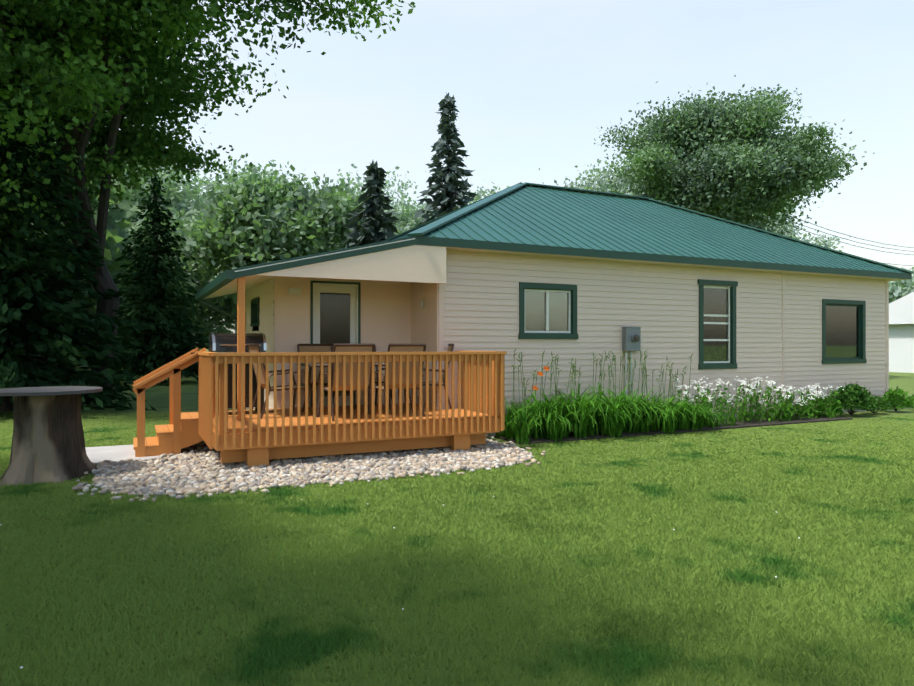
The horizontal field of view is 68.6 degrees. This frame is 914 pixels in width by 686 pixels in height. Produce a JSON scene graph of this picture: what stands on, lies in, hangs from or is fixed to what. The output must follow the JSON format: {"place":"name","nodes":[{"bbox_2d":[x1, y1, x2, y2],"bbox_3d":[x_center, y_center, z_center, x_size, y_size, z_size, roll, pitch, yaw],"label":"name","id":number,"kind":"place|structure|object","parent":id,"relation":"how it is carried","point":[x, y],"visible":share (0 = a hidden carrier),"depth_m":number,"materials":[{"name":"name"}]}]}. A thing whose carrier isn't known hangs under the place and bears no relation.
{"place":"outdoors","nodes":[
{"label":"outdoors","id":0,"kind":"place"},
{"bbox_2d":[0,349,913,685],"bbox_3d":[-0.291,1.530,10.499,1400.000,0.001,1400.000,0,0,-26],"label":"lawn","id":1,"kind":"structure","parent":0,"point":[158,397],"depth_m":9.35,"materials":[{"name":"green plant"}]},
{"bbox_2d":[0,386,102,485],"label":"stump table","id":2,"kind":"object","parent":1,"relation":"on","point":[48,442],"visible":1,"depth_m":7.31,"materials":[{"name":"grey wood"}]},
{"bbox_2d":[0,0,157,411],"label":"spruce tree","id":3,"kind":"object","parent":1,"relation":"on","point":[31,320],"depth_m":15.06,"materials":[{"name":"green plant"}]},
{"bbox_2d":[15,131,196,363],"bbox_3d":[-20.000,-4.450,29.858,15.258,12.248,17.252,0,0,-26],"label":"tree","id":4,"kind":"object","parent":1,"relation":"on","point":[116,233],"visible":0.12,"depth_m":28.57,"materials":[{"name":"green plant"}]},
{"bbox_2d":[85,445,158,463],"bbox_3d":[-4.854,1.509,8.985,1.570,0.035,1.490,0,0,-26],"label":"concrete pad","id":5,"kind":"object","parent":1,"relation":"on","point":[97,455],"visible":0.29,"depth_m":9.05,"materials":[{"name":"white concrete"}]},
{"bbox_2d":[89,175,209,385],"bbox_3d":[-11.615,-2.409,26.115,5.075,8.447,5.116,0,0,-26],"label":"spruce tree","id":6,"kind":"object","parent":1,"relation":"on","point":[165,344],"depth_m":25.68,"materials":[{"name":"green plant"}]},
{"bbox_2d":[115,164,245,352],"bbox_3d":[-17.475,-4.982,41.871,18.171,13.366,18.861,0,0,-26],"label":"tree","id":7,"kind":"object","parent":1,"relation":"on","point":[180,206],"depth_m":39.95,"materials":[{"name":"green plant"}]},
{"bbox_2d":[0,0,414,396],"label":"tree","id":8,"kind":"object","parent":1,"relation":"on","point":[152,65],"depth_m":15.94,"materials":[{"name":"green plant"}]},
{"bbox_2d":[176,157,326,334],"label":"tree","id":9,"kind":"object","parent":1,"relation":"on","point":[234,326],"visible":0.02,"depth_m":48.97,"materials":[{"name":"green plant"}]},
{"bbox_2d":[160,155,371,297],"bbox_3d":[-8.923,-3.724,34.848,12.028,10.818,10.824,0,0,-26],"label":"green tree","id":10,"kind":"object","parent":1,"relation":"on","point":[253,218],"depth_m":31.86,"materials":[{"name":"green plant"}]},
{"bbox_2d":[141,446,508,496],"bbox_3d":[-1.814,1.523,9.013,5.320,0.001,3.580,0,0,-26],"label":"gravel bed base","id":11,"kind":"object","parent":1,"relation":"on","point":[319,456],"visible":0.04,"depth_m":8.83,"materials":[{"name":"grey gravel"}]},
{"bbox_2d":[72,435,545,501],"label":"gravel bed pebbles","id":12,"kind":"object","parent":11,"relation":"on","point":[194,469],"visible":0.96,"depth_m":7.87,"materials":[{"name":"beige gravel"}]},
{"bbox_2d":[132,277,506,467],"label":"deck","id":13,"kind":"structure","parent":11,"relation":"on","point":[242,434],"depth_m":8.76,"materials":[{"name":"brown wood"}]},
{"bbox_2d":[191,332,266,415],"bbox_3d":[-3.205,0.438,9.793,1.240,1.180,0.582,0,0,-26],"label":"gas grill","id":14,"kind":"object","parent":13,"relation":"on","point":[222,342],"visible":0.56,"depth_m":9.63,"materials":[{"name":"black"}]},
{"bbox_2d":[246,344,309,418],"bbox_3d":[-2.533,0.520,9.460,0.734,1.024,0.612,0,0,-32],"label":"patio chair","id":15,"kind":"object","parent":13,"relation":"on","point":[253,348],"visible":0.54,"depth_m":9.37,"materials":[{"name":"brown metal"}]},
{"bbox_2d":[297,344,333,402],"bbox_3d":[-2.122,0.522,10.425,0.612,1.024,0.735,0,0,-26],"label":"patio chair","id":16,"kind":"object","parent":13,"relation":"on","point":[315,348],"visible":0.23,"depth_m":10.66,"materials":[{"name":"brown metal"}]},
{"bbox_2d":[318,344,374,421],"bbox_3d":[-1.508,0.519,9.162,0.612,1.024,0.735,0,0,-26],"label":"patio chair","id":17,"kind":"object","parent":13,"relation":"on","point":[355,347],"visible":0.62,"depth_m":8.92,"materials":[{"name":"brown metal"}]},
{"bbox_2d":[300,362,412,416],"bbox_3d":[-1.469,0.666,9.951,1.599,0.734,0.999,0,0,-26],"label":"patio table","id":18,"kind":"object","parent":13,"relation":"on","point":[310,365],"visible":0.23,"depth_m":9.88,"materials":[{"name":"brown metal"}]},
{"bbox_2d":[353,344,390,409],"bbox_3d":[-1.466,0.523,10.744,0.612,1.024,0.735,0,0,-26],"label":"patio chair","id":19,"kind":"object","parent":13,"relation":"on","point":[376,382],"visible":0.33,"depth_m":10.57,"materials":[{"name":"brown metal"}]},
{"bbox_2d":[368,344,425,416],"bbox_3d":[-0.849,0.520,9.483,0.612,1.024,0.735,0,0,-29],"label":"patio chair","id":20,"kind":"object","parent":13,"relation":"on","point":[406,347],"visible":0.44,"depth_m":9.27,"materials":[{"name":"brown metal"}]},
{"bbox_2d":[398,344,453,408],"bbox_3d":[-0.486,0.523,10.518,0.735,1.024,0.612,0,0,-26],"label":"patio chair","id":21,"kind":"object","parent":13,"relation":"on","point":[450,347],"visible":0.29,"depth_m":10.39,"materials":[{"name":"brown metal"}]},
{"bbox_2d":[337,160,398,249],"bbox_3d":[-3.583,-3.190,30.669,6.045,10.318,6.410,0,0,-26],"label":"spruce tree","id":22,"kind":"object","parent":1,"relation":"on","point":[376,229],"depth_m":30.25,"materials":[{"name":"green plant"}]},
{"bbox_2d":[314,162,436,234],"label":"tree","id":23,"kind":"object","parent":1,"relation":"on","point":[405,211],"depth_m":56.75,"materials":[{"name":"green plant"}]},
{"bbox_2d":[0,496,799,668],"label":"lawn clover blossoms","id":24,"kind":"object","parent":1,"relation":"on","point":[21,667],"visible":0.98,"depth_m":5.04,"materials":[{"name":"white plant"}]},
{"bbox_2d":[414,93,477,225],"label":"tall fir tree","id":25,"kind":"object","parent":1,"relation":"on","point":[456,188],"depth_m":40.12,"materials":[{"name":"green plant"}]},
{"bbox_2d":[467,182,509,203],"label":"tree","id":26,"kind":"object","parent":1,"relation":"on","point":[478,196],"depth_m":54.66,"materials":[{"name":"green plant"}]},
{"bbox_2d":[539,156,643,195],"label":"tree","id":27,"kind":"object","parent":1,"relation":"on","point":[608,186],"visible":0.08,"depth_m":52.94,"materials":[{"name":"green plant"}]},
{"bbox_2d":[493,415,852,444],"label":"flower bed soil","id":28,"kind":"structure","parent":1,"relation":"on","point":[748,424],"depth_m":11.78,"materials":[{"name":"brown soil"}]},
{"bbox_2d":[488,349,845,443],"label":"daylily plants","id":29,"kind":"object","parent":28,"relation":"on","point":[618,417],"depth_m":10.90,"materials":[{"name":"green plant"}]},
{"bbox_2d":[673,376,843,427],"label":"white flowers","id":30,"kind":"object","parent":28,"relation":"on","point":[704,399],"depth_m":12.81,"materials":[{"name":"white plant"}]},
{"bbox_2d":[812,395,843,415],"bbox_3d":[7.625,1.285,13.795,0.690,0.473,0.608,0,0,-26],"label":"shrub","id":31,"kind":"object","parent":28,"relation":"on","point":[836,405],"depth_m":13.66,"materials":[{"name":"green plant"}]},
{"bbox_2d":[828,380,876,415],"bbox_3d":[8.264,1.154,14.058,1.160,0.738,0.857,0,0,-26],"label":"shrub","id":32,"kind":"object","parent":28,"relation":"on","point":[856,395],"depth_m":13.85,"materials":[{"name":"green plant"}]},
{"bbox_2d":[754,213,807,238],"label":"tree","id":33,"kind":"object","parent":1,"relation":"on","point":[805,235],"depth_m":51.71,"materials":[{"name":"green plant"}]},
{"bbox_2d":[750,195,850,251],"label":"tree","id":34,"kind":"object","parent":1,"relation":"on","point":[823,242],"depth_m":63.46,"materials":[{"name":"green plant"}]},
{"bbox_2d":[882,386,913,411],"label":"shrub","id":35,"kind":"object","parent":1,"relation":"on","point":[894,396],"depth_m":14.77,"materials":[{"name":"green plant"}]},
{"bbox_2d":[889,275,913,302],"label":"tree","id":36,"kind":"object","parent":1,"relation":"on","point":[899,289],"visible":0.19,"depth_m":48.22,"materials":[{"name":"green plant"}]},
{"bbox_2d":[89,0,913,332],"label":"sky","id":37,"kind":"structure","parent":0,"point":[532,83],"materials":[{"name":"white"}]},
{"bbox_2d":[245,250,888,436],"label":"house walls","id":38,"kind":"structure","parent":0,"point":[798,331],"depth_m":11.94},
{"bbox_2d":[195,182,912,319],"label":"house roof","id":39,"kind":"structure","parent":38,"relation":"on","point":[530,219],"depth_m":12.71,"materials":[{"name":"teal metal"}]},
{"bbox_2d":[594,75,874,237],"bbox_3d":[11.108,-5.187,30.153,10.783,13.723,10.675,0,0,-26],"label":"tree","id":40,"kind":"object","parent":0,"point":[746,167],"depth_m":27.49,"materials":[{"name":"green plant"}]},
{"bbox_2d":[768,214,913,269],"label":"power lines","id":41,"kind":"object","parent":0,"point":[848,239],"visible":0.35,"depth_m":47.39,"materials":[{"name":"black metal"}]},
{"bbox_2d":[857,396,892,413],"bbox_3d":[9.016,1.310,14.464,0.756,0.428,0.643,0,0,-26],"label":"shrub","id":42,"kind":"object","parent":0,"point":[881,405],"depth_m":14.33,"materials":[{"name":"green plant"}]},
{"bbox_2d":[889,292,913,372],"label":"white building","id":43,"kind":"structure","parent":0,"point":[901,334],"depth_m":35.96,"materials":[{"name":"white"}]}
]}

